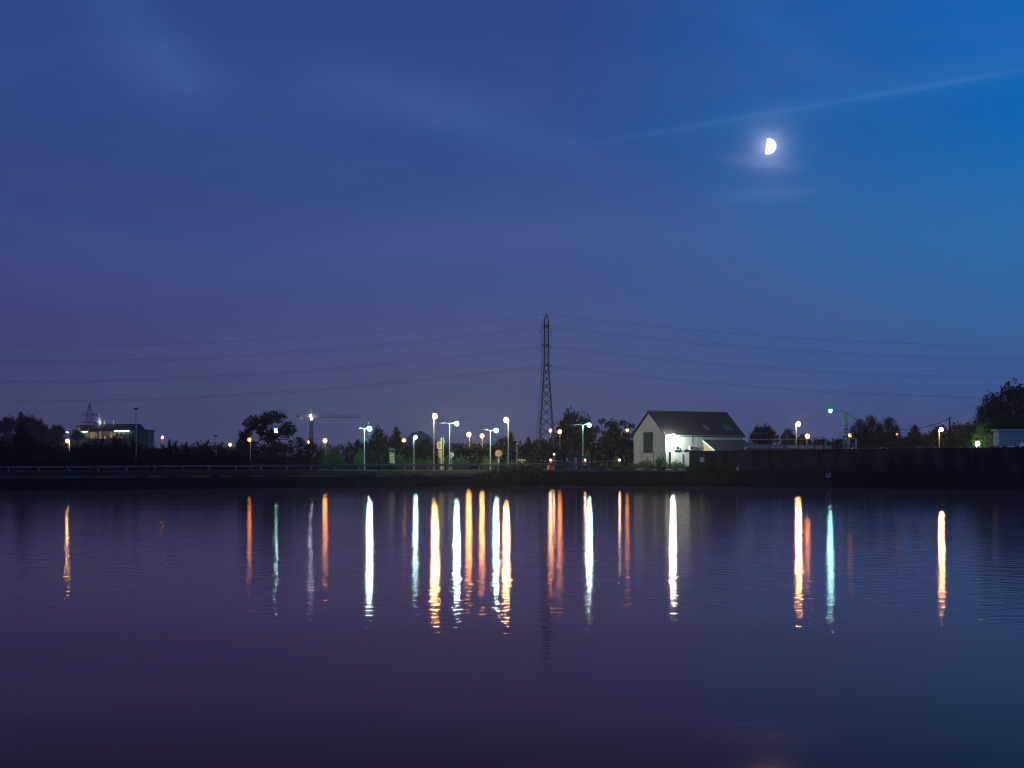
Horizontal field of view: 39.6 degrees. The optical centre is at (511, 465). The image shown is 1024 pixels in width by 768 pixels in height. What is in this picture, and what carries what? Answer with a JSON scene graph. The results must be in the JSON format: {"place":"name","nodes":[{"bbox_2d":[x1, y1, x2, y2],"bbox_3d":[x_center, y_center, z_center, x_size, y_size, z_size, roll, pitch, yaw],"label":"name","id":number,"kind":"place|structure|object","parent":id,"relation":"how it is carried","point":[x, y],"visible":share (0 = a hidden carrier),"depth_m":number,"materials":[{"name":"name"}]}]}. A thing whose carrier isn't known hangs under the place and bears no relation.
{"place":"outdoors","nodes":[
{"label":"outdoors","id":0,"kind":"place"},
{"bbox_2d":[0,470,539,475],"bbox_3d":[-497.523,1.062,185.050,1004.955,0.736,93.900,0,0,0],"label":"bank","id":1,"kind":"structure","parent":0,"point":[147,473],"depth_m":203.97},
{"bbox_2d":[491,469,527,486],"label":"shrub","id":2,"kind":"object","parent":1,"relation":"on","point":[511,480],"visible":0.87,"depth_m":225.29,"materials":[{"name":"green plant"}]},
{"bbox_2d":[506,463,535,477],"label":"shrub","id":3,"kind":"object","parent":1,"relation":"on","point":[516,468],"visible":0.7,"depth_m":228.01,"materials":[{"name":"green plant"}]},
{"bbox_2d":[512,469,546,485],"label":"shrub","id":4,"kind":"object","parent":1,"relation":"on","point":[536,480],"visible":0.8,"depth_m":227.69,"materials":[{"name":"green plant"}]},
{"bbox_2d":[2,442,628,470],"bbox_3d":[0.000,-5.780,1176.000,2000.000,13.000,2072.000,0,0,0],"label":"ground","id":5,"kind":"structure","parent":0,"point":[79,445],"depth_m":270.02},
{"bbox_2d":[1,415,14,434],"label":"broadleaf tree","id":6,"kind":"object","parent":5,"relation":"on","point":[8,422],"visible":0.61,"depth_m":618.73,"materials":[{"name":"green plant"}]},
{"bbox_2d":[10,423,36,469],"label":"broadleaf tree","id":7,"kind":"object","parent":5,"relation":"on","point":[24,438],"visible":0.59,"depth_m":227.44,"materials":[{"name":"green plant"}]},
{"bbox_2d":[0,432,46,444],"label":"broadleaf tree","id":8,"kind":"object","parent":5,"relation":"on","point":[8,439],"visible":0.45,"depth_m":557.60,"materials":[{"name":"green plant"}]},
{"bbox_2d":[16,413,39,434],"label":"broadleaf tree","id":9,"kind":"object","parent":5,"relation":"on","point":[27,421],"visible":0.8,"depth_m":598.45,"materials":[{"name":"green plant"}]},
{"bbox_2d":[29,417,46,444],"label":"broadleaf tree","id":10,"kind":"object","parent":5,"relation":"on","point":[41,428],"visible":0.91,"depth_m":598.59,"materials":[{"name":"green plant"}]},
{"bbox_2d":[39,440,68,469],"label":"shrub","id":11,"kind":"object","parent":5,"relation":"on","point":[58,449],"visible":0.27,"depth_m":221.76,"materials":[{"name":"green plant"}]},
{"bbox_2d":[35,432,75,446],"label":"broadleaf tree","id":12,"kind":"object","parent":5,"relation":"on","point":[59,440],"visible":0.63,"depth_m":558.54,"materials":[{"name":"green plant"}]},
{"bbox_2d":[48,423,66,436],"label":"broadleaf tree","id":13,"kind":"object","parent":5,"relation":"on","point":[59,429],"visible":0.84,"depth_m":638.56,"materials":[{"name":"green plant"}]},
{"bbox_2d":[69,429,85,446],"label":"broadleaf tree","id":14,"kind":"object","parent":5,"relation":"on","point":[77,435],"visible":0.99,"depth_m":639.24,"materials":[{"name":"green plant"}]},
{"bbox_2d":[63,441,97,469],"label":"shrub","id":15,"kind":"object","parent":5,"relation":"on","point":[81,450],"visible":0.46,"depth_m":214.91,"materials":[{"name":"green plant"}]},
{"bbox_2d":[81,403,97,447],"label":"pylon","id":16,"kind":"object","parent":5,"relation":"on","point":[91,414],"visible":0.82,"depth_m":559.95,"materials":[{"name":"metal"}]},
{"bbox_2d":[93,438,117,469],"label":"shrub","id":17,"kind":"object","parent":5,"relation":"on","point":[101,446],"visible":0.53,"depth_m":215.15,"materials":[{"name":"green plant"}]},
{"bbox_2d":[69,413,154,448],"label":"building","id":18,"kind":"structure","parent":5,"relation":"on","point":[145,437],"depth_m":792.00,"materials":[{"name":"stone"}]},
{"bbox_2d":[108,430,128,469],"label":"shrub","id":19,"kind":"object","parent":5,"relation":"on","point":[116,441],"visible":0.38,"depth_m":231.60,"materials":[{"name":"green plant"}]},
{"bbox_2d":[115,439,147,469],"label":"shrub","id":20,"kind":"object","parent":5,"relation":"on","point":[122,451],"visible":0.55,"depth_m":220.90,"materials":[{"name":"green plant"}]},
{"bbox_2d":[142,443,180,469],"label":"shrub","id":21,"kind":"object","parent":5,"relation":"on","point":[163,451],"visible":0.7,"depth_m":215.22,"materials":[{"name":"green plant"}]},
{"bbox_2d":[165,440,189,468],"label":"shrub","id":22,"kind":"object","parent":5,"relation":"on","point":[175,447],"visible":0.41,"depth_m":221.80,"materials":[{"name":"green plant"}]},
{"bbox_2d":[179,440,209,469],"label":"shrub","id":23,"kind":"object","parent":5,"relation":"on","point":[190,450],"visible":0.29,"depth_m":220.59,"materials":[{"name":"green plant"}]},
{"bbox_2d":[191,439,227,469],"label":"shrub","id":24,"kind":"object","parent":5,"relation":"on","point":[210,449],"visible":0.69,"depth_m":216.68,"materials":[{"name":"green plant"}]},
{"bbox_2d":[222,445,249,469],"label":"shrub","id":25,"kind":"object","parent":5,"relation":"on","point":[239,452],"visible":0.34,"depth_m":222.39,"materials":[{"name":"green plant"}]},
{"bbox_2d":[234,430,253,455],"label":"broadleaf tree","id":26,"kind":"object","parent":5,"relation":"on","point":[244,441],"visible":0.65,"depth_m":235.41,"materials":[{"name":"green plant"}]},
{"bbox_2d":[237,410,304,456],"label":"spreading tree","id":27,"kind":"object","parent":5,"relation":"on","point":[264,421],"visible":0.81,"depth_m":237.33,"materials":[{"name":"green plant"}]},
{"bbox_2d":[243,440,302,469],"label":"shrub","id":28,"kind":"object","parent":5,"relation":"on","point":[268,451],"visible":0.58,"depth_m":233.29,"materials":[{"name":"green plant"}]},
{"bbox_2d":[250,455,303,469],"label":"shrub","id":29,"kind":"object","parent":5,"relation":"on","point":[281,461],"visible":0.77,"depth_m":217.41,"materials":[{"name":"green plant"}]},
{"bbox_2d":[0,463,581,470],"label":"guardrail","id":30,"kind":"object","parent":5,"relation":"on","point":[209,466],"visible":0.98,"depth_m":209.95,"materials":[{"name":"metal"}]},
{"bbox_2d":[293,438,324,469],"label":"shrub","id":31,"kind":"object","parent":5,"relation":"on","point":[306,457],"visible":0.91,"depth_m":216.92,"materials":[{"name":"green plant"}]},
{"bbox_2d":[313,442,340,468],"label":"shrub","id":32,"kind":"object","parent":5,"relation":"on","point":[322,449],"visible":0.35,"depth_m":330.58,"materials":[{"name":"green plant"}]},
{"bbox_2d":[297,407,358,457],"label":"tower crane","id":33,"kind":"object","parent":5,"relation":"on","point":[310,423],"visible":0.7,"depth_m":699.34,"materials":[{"name":"grey metal"}]},
{"bbox_2d":[318,452,347,469],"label":"shrub","id":34,"kind":"object","parent":5,"relation":"on","point":[335,461],"visible":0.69,"depth_m":251.74,"materials":[{"name":"green plant"}]},
{"bbox_2d":[332,441,356,468],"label":"shrub","id":35,"kind":"object","parent":5,"relation":"on","point":[347,457],"visible":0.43,"depth_m":339.54,"materials":[{"name":"green plant"}]},
{"bbox_2d":[353,448,365,469],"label":"shrub","id":36,"kind":"object","parent":5,"relation":"on","point":[358,460],"visible":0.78,"depth_m":245.77,"materials":[{"name":"green plant"}]},
{"bbox_2d":[351,439,384,457],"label":"broadleaf tree","id":37,"kind":"object","parent":5,"relation":"on","point":[368,446],"visible":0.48,"depth_m":289.23,"materials":[{"name":"green plant"}]},
{"bbox_2d":[360,451,383,469],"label":"shrub","id":38,"kind":"object","parent":5,"relation":"on","point":[370,459],"visible":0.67,"depth_m":247.88,"materials":[{"name":"green plant"}]},
{"bbox_2d":[367,426,389,447],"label":"broadleaf tree","id":39,"kind":"object","parent":5,"relation":"on","point":[381,440],"visible":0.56,"depth_m":319.02,"materials":[{"name":"green plant"}]},
{"bbox_2d":[374,453,393,470],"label":"shrub","id":40,"kind":"object","parent":5,"relation":"on","point":[385,457],"visible":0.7,"depth_m":248.76,"materials":[{"name":"green plant"}]},
{"bbox_2d":[355,444,425,470],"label":"shrub","id":41,"kind":"object","parent":5,"relation":"on","point":[383,450],"visible":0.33,"depth_m":273.77,"materials":[{"name":"green plant"}]},
{"bbox_2d":[386,426,401,454],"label":"broadleaf tree","id":42,"kind":"object","parent":5,"relation":"on","point":[395,438],"visible":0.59,"depth_m":299.39,"materials":[{"name":"green plant"}]},
{"bbox_2d":[393,453,405,469],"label":"shrub","id":43,"kind":"object","parent":5,"relation":"on","point":[399,461],"visible":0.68,"depth_m":248.76,"materials":[{"name":"green plant"}]},
{"bbox_2d":[404,457,423,469],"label":"shrub","id":44,"kind":"object","parent":5,"relation":"on","point":[408,461],"visible":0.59,"depth_m":267.79,"materials":[{"name":"green plant"}]},
{"bbox_2d":[387,446,448,468],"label":"shrub","id":45,"kind":"object","parent":5,"relation":"on","point":[420,453],"visible":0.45,"depth_m":273.16,"materials":[{"name":"green plant"}]},
{"bbox_2d":[416,436,435,454],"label":"broadleaf tree","id":46,"kind":"object","parent":5,"relation":"on","point":[426,444],"visible":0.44,"depth_m":309.18,"materials":[{"name":"green plant"}]},
{"bbox_2d":[421,444,484,468],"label":"shrub","id":47,"kind":"object","parent":5,"relation":"on","point":[456,452],"visible":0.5,"depth_m":273.87,"materials":[{"name":"green plant"}]},
{"bbox_2d":[419,456,545,469],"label":"fence","id":48,"kind":"object","parent":5,"relation":"on","point":[467,462],"visible":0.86,"depth_m":242.99,"materials":[{"name":"metal"}]},
{"bbox_2d":[455,445,519,468],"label":"shrub","id":49,"kind":"object","parent":5,"relation":"on","point":[485,451],"visible":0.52,"depth_m":273.91,"materials":[{"name":"green plant"}]},
{"bbox_2d":[493,434,509,458],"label":"broadleaf tree","id":50,"kind":"object","parent":5,"relation":"on","point":[502,441],"visible":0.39,"depth_m":319.17,"materials":[{"name":"green plant"}]},
{"bbox_2d":[476,443,548,468],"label":"shrub","id":51,"kind":"object","parent":5,"relation":"on","point":[505,448],"visible":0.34,"depth_m":273.08,"materials":[{"name":"green plant"}]},
{"bbox_2d":[502,442,572,468],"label":"shrub","id":52,"kind":"object","parent":5,"relation":"on","point":[536,450],"visible":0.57,"depth_m":273.49,"materials":[{"name":"green plant"}]},
{"bbox_2d":[536,314,556,468],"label":"pylon","id":53,"kind":"object","parent":5,"relation":"on","point":[543,383],"visible":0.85,"depth_m":284.52,"materials":[{"name":"metal"}]},
{"bbox_2d":[0,328,1003,363],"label":"power line","id":54,"kind":"object","parent":53,"relation":"attached to","point":[441,340],"visible":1,"depth_m":287.44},
{"bbox_2d":[38,325,999,361],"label":"power line","id":55,"kind":"object","parent":53,"relation":"attached to","point":[506,330],"visible":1,"depth_m":282.54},
{"bbox_2d":[54,348,984,382],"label":"power line","id":56,"kind":"object","parent":53,"relation":"attached to","point":[512,351],"visible":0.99,"depth_m":287.44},
{"bbox_2d":[71,365,976,400],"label":"power line","id":57,"kind":"object","parent":53,"relation":"attached to","point":[525,367],"visible":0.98,"depth_m":282.54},
{"bbox_2d":[86,367,961,401],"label":"power line","id":58,"kind":"object","parent":53,"relation":"attached to","point":[508,371],"visible":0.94,"depth_m":287.44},
{"bbox_2d":[108,314,984,345],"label":"power line","id":59,"kind":"object","parent":53,"relation":"attached to","point":[541,314],"visible":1,"depth_m":284.99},
{"bbox_2d":[82,346,1023,380],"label":"power line","id":60,"kind":"object","parent":53,"relation":"attached to","point":[534,346],"visible":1,"depth_m":282.54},
{"bbox_2d":[533,436,597,468],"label":"shrub","id":61,"kind":"object","parent":5,"relation":"on","point":[574,446],"visible":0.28,"depth_m":298.83,"materials":[{"name":"green plant"}]},
{"bbox_2d":[554,406,591,446],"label":"broadleaf tree","id":62,"kind":"object","parent":5,"relation":"on","point":[570,419],"visible":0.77,"depth_m":318.53,"materials":[{"name":"green plant"}]},
{"bbox_2d":[573,411,597,451],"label":"broadleaf tree","id":63,"kind":"object","parent":5,"relation":"on","point":[592,433],"visible":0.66,"depth_m":318.50,"materials":[{"name":"green plant"}]},
{"bbox_2d":[566,439,630,467],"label":"shrub","id":64,"kind":"object","parent":5,"relation":"on","point":[600,448],"visible":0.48,"depth_m":297.90,"materials":[{"name":"green plant"}]},
{"bbox_2d":[594,418,616,445],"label":"layered pine tree","id":65,"kind":"object","parent":5,"relation":"on","point":[605,434],"visible":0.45,"depth_m":319.59,"materials":[{"name":"green plant"}]},
{"bbox_2d":[584,436,633,465],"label":"shrub","id":66,"kind":"object","parent":5,"relation":"on","point":[618,445],"visible":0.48,"depth_m":297.25,"materials":[{"name":"green plant"}]},
{"bbox_2d":[606,417,622,452],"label":"broadleaf tree","id":67,"kind":"object","parent":5,"relation":"on","point":[613,424],"visible":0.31,"depth_m":329.22,"materials":[{"name":"green plant"}]},
{"bbox_2d":[612,419,634,448],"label":"layered pine tree","id":68,"kind":"object","parent":5,"relation":"on","point":[625,435],"visible":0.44,"depth_m":309.31,"materials":[{"name":"green plant"}]},
{"bbox_2d":[636,457,654,469],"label":"shrub","id":69,"kind":"object","parent":5,"relation":"on","point":[648,464],"visible":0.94,"depth_m":234.14,"materials":[{"name":"green plant"}]},
{"bbox_2d":[665,452,682,469],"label":"garden wall","id":70,"kind":"structure","parent":5,"relation":"on","point":[677,456],"depth_m":237.76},
{"bbox_2d":[666,459,685,469],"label":"shrub","id":71,"kind":"object","parent":5,"relation":"on","point":[676,466],"visible":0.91,"depth_m":233.32,"materials":[{"name":"green plant"}]},
{"bbox_2d":[630,410,750,469],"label":"house","id":72,"kind":"structure","parent":5,"relation":"on","point":[657,432],"depth_m":241.34,"materials":[{"name":"paint"}]},
{"bbox_2d":[643,432,652,452],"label":"window","id":73,"kind":"structure","parent":72,"relation":"in","point":[647,436],"depth_m":241.04,"materials":[{"name":"glass"}]},
{"bbox_2d":[748,423,770,443],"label":"broadleaf tree","id":74,"kind":"object","parent":5,"relation":"on","point":[758,430],"visible":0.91,"depth_m":329.18,"materials":[{"name":"green plant"}]},
{"bbox_2d":[758,424,778,444],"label":"broadleaf tree","id":75,"kind":"object","parent":5,"relation":"on","point":[769,430],"visible":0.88,"depth_m":329.11,"materials":[{"name":"green plant"}]},
{"bbox_2d":[744,444,831,449],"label":"fence","id":76,"kind":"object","parent":5,"relation":"on","point":[775,447],"depth_m":239.86,"materials":[{"name":"metal"}]},
{"bbox_2d":[778,427,797,444],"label":"willow tree","id":77,"kind":"object","parent":5,"relation":"on","point":[790,439],"visible":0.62,"depth_m":319.60,"materials":[{"name":"green plant"}]},
{"bbox_2d":[795,432,812,444],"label":"broadleaf tree","id":78,"kind":"object","parent":5,"relation":"on","point":[803,440],"visible":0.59,"depth_m":329.29,"materials":[{"name":"green plant"}]},
{"bbox_2d":[769,437,850,449],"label":"sports fence","id":79,"kind":"object","parent":5,"relation":"on","point":[798,443],"visible":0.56,"depth_m":232.94,"materials":[{"name":"metal"}]},
{"bbox_2d":[812,436,835,448],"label":"broadleaf tree","id":80,"kind":"object","parent":5,"relation":"on","point":[820,442],"visible":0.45,"depth_m":339.31,"materials":[{"name":"green plant"}]},
{"bbox_2d":[829,408,848,448],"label":"street lamp","id":81,"kind":"object","parent":5,"relation":"on","point":[844,427],"visible":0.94,"depth_m":231.87,"materials":[{"name":"metal"}]},
{"bbox_2d":[689,447,1023,470],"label":"flood wall","id":82,"kind":"structure","parent":5,"relation":"on","point":[963,459],"depth_m":206.87,"materials":[{"name":"concrete"}]},
{"bbox_2d":[848,419,868,448],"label":"willow tree","id":83,"kind":"object","parent":5,"relation":"on","point":[858,434],"visible":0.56,"depth_m":299.74,"materials":[{"name":"green plant"}]},
{"bbox_2d":[859,413,882,448],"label":"willow tree","id":84,"kind":"object","parent":5,"relation":"on","point":[872,421],"visible":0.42,"depth_m":299.38,"materials":[{"name":"green plant"}]},
{"bbox_2d":[853,430,901,448],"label":"bush","id":85,"kind":"object","parent":5,"relation":"on","point":[875,440],"visible":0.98,"depth_m":289.10,"materials":[{"name":"green plant"}]},
{"bbox_2d":[878,416,901,448],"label":"willow tree","id":86,"kind":"object","parent":5,"relation":"on","point":[893,429],"visible":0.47,"depth_m":299.43,"materials":[{"name":"green plant"}]},
{"bbox_2d":[887,435,916,448],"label":"broadleaf tree","id":87,"kind":"object","parent":5,"relation":"on","point":[905,440],"visible":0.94,"depth_m":289.28,"materials":[{"name":"green plant"}]},
{"bbox_2d":[905,424,923,447],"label":"broadleaf tree","id":88,"kind":"object","parent":5,"relation":"on","point":[914,435],"visible":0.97,"depth_m":289.42,"materials":[{"name":"green plant"}]},
{"bbox_2d":[916,432,937,447],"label":"broadleaf tree","id":89,"kind":"object","parent":5,"relation":"on","point":[927,439],"visible":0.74,"depth_m":299.37,"materials":[{"name":"green plant"}]},
{"bbox_2d":[929,423,948,440],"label":"broadleaf tree","id":90,"kind":"object","parent":5,"relation":"on","point":[935,432],"visible":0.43,"depth_m":309.24,"materials":[{"name":"green plant"}]},
{"bbox_2d":[929,438,971,447],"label":"broadleaf tree","id":91,"kind":"object","parent":5,"relation":"on","point":[954,443],"visible":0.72,"depth_m":295.20,"materials":[{"name":"green plant"}]},
{"bbox_2d":[942,421,966,441],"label":"broadleaf tree","id":92,"kind":"object","parent":5,"relation":"on","point":[955,429],"visible":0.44,"depth_m":299.68,"materials":[{"name":"green plant"}]},
{"bbox_2d":[956,421,976,447],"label":"broadleaf tree","id":93,"kind":"object","parent":5,"relation":"on","point":[964,434],"visible":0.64,"depth_m":284.68,"materials":[{"name":"green plant"}]},
{"bbox_2d":[966,416,995,447],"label":"conifer tree","id":94,"kind":"object","parent":5,"relation":"on","point":[985,434],"visible":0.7,"depth_m":240.14,"materials":[{"name":"green plant"}]},
{"bbox_2d":[972,389,1010,446],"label":"willow tree","id":95,"kind":"object","parent":5,"relation":"on","point":[981,411],"visible":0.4,"depth_m":245.27,"materials":[{"name":"green plant"}]},
{"bbox_2d":[967,410,1023,446],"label":"broadleaf tree","id":96,"kind":"object","parent":5,"relation":"on","point":[1004,422],"visible":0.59,"depth_m":242.09,"materials":[{"name":"green plant"}]},
{"bbox_2d":[982,378,1023,446],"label":"broadleaf tree","id":97,"kind":"object","parent":5,"relation":"on","point":[1013,397],"visible":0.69,"depth_m":244.75,"materials":[{"name":"green plant"}]},
{"bbox_2d":[991,429,1023,446],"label":"box trailer","id":98,"kind":"object","parent":5,"relation":"on","point":[1008,437],"visible":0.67,"depth_m":200.00,"materials":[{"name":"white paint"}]},
{"bbox_2d":[404,430,504,451],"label":"hill","id":99,"kind":"structure","parent":0,"point":[419,434],"depth_m":1746.39,"materials":[{"name":"plant"}]},
{"bbox_2d":[0,486,1023,767],"bbox_3d":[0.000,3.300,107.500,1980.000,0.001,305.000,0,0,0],"label":"water","id":100,"kind":"structure","parent":0,"point":[602,626],"depth_m":28.83,"materials":[{"name":"liquid"}]},
{"bbox_2d":[0,476,543,490],"bbox_3d":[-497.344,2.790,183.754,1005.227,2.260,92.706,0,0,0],"label":"embankment wall","id":101,"kind":"structure","parent":100,"relation":"in","point":[59,484],"depth_m":202.31,"materials":[{"name":"concrete"}]},
{"bbox_2d":[0,474,543,478],"bbox_3d":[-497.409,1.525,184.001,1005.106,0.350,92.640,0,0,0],"label":"concrete ledge","id":102,"kind":"object","parent":101,"relation":"on","point":[222,476],"visible":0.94,"depth_m":202.16,"materials":[{"name":"concrete"}]},
{"bbox_2d":[470,471,503,486],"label":"shrub","id":103,"kind":"object","parent":101,"relation":"on","point":[484,479],"visible":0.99,"depth_m":222.75,"materials":[{"name":"green plant"}]},
{"bbox_2d":[538,470,684,485],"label":"quay wall","id":104,"kind":"structure","parent":100,"relation":"in","point":[623,478],"depth_m":229.77,"materials":[{"name":"concrete"}]},
{"bbox_2d":[685,470,1023,489],"bbox_3d":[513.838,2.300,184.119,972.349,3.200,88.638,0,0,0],"label":"quay wall","id":105,"kind":"structure","parent":100,"relation":"in","point":[980,480],"depth_m":206.35,"materials":[{"name":"concrete"}]},
{"bbox_2d":[0,0,1023,470],"label":"sky","id":106,"kind":"structure","parent":0,"point":[195,173],"materials":[{"name":"blue"}]},
{"bbox_2d":[765,138,776,154],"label":"moon","id":107,"kind":"object","parent":106,"relation":"in","point":[771,145],"visible":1,"depth_m":5973.43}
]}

